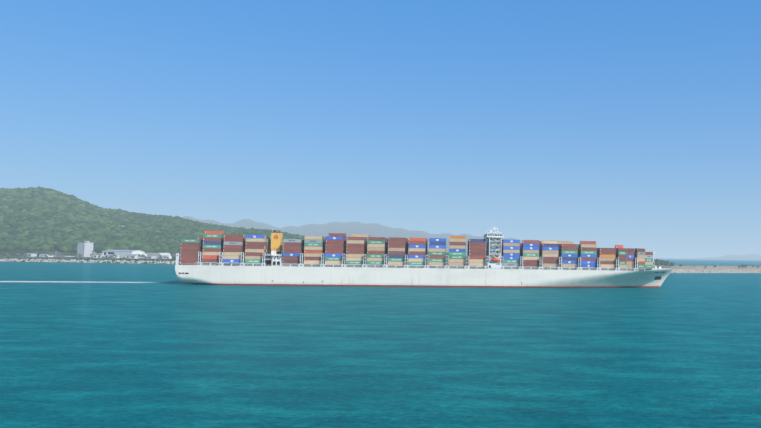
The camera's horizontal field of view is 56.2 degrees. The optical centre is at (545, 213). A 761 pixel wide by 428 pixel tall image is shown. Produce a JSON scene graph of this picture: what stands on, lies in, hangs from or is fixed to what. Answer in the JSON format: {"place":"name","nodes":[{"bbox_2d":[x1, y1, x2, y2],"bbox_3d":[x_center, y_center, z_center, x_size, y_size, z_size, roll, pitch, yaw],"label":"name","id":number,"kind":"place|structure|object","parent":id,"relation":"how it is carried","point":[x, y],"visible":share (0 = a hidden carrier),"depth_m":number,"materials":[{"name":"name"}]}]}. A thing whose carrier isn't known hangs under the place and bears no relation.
{"place":"outdoors","nodes":[
{"label":"outdoors","id":0,"kind":"place"},
{"bbox_2d":[182,216,256,228],"bbox_3d":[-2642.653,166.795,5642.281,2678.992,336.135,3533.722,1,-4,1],"label":"hills","id":1,"kind":"structure","parent":0,"point":[207,221],"depth_m":5725.29,"materials":[{"name":"grey"}]},
{"bbox_2d":[0,186,448,264],"bbox_3d":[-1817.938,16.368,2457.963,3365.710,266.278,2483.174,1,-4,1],"label":"headland terrain","id":2,"kind":"structure","parent":0,"point":[40,224],"depth_m":1919.89,"materials":[{"name":"green plant"}]},
{"bbox_2d":[224,219,521,255],"bbox_3d":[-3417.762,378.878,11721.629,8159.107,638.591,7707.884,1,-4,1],"label":"mountains","id":3,"kind":"structure","parent":0,"point":[371,229],"depth_m":11425.50,"materials":[{"name":"grey"}]},
{"bbox_2d":[0,257,760,427],"bbox_3d":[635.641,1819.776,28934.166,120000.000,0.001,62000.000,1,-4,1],"label":"sea","id":4,"kind":"structure","parent":0,"point":[170,349],"depth_m":162.29,"materials":[{"name":"liquid"}]},
{"bbox_2d":[0,281,158,282],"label":"ship wake","id":5,"kind":"object","parent":4,"relation":"on","point":[71,282],"visible":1,"depth_m":490.16,"materials":[{"name":"white liquid"}]},
{"bbox_2d":[175,227,672,287],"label":"container ship","id":6,"kind":"object","parent":4,"relation":"on","point":[492,260],"visible":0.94,"depth_m":494.56,"materials":[{"name":"paint"}]},
{"bbox_2d":[654,259,760,272],"bbox_3d":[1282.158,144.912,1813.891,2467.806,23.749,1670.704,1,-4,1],"label":"breakwater","id":7,"kind":"object","parent":4,"relation":"in","point":[742,268],"visible":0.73,"depth_m":1136.31,"materials":[{"name":"grey concrete"}]},
{"bbox_2d":[0,0,760,258],"label":"sky","id":8,"kind":"structure","parent":0,"point":[634,124],"materials":[{"name":"blue"}]},
{"bbox_2d":[690,254,760,259],"bbox_3d":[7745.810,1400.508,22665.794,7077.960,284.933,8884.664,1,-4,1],"label":"horizon hills","id":9,"kind":"structure","parent":0,"point":[744,257],"depth_m":21285.35,"materials":[{"name":"grey"}]}
]}

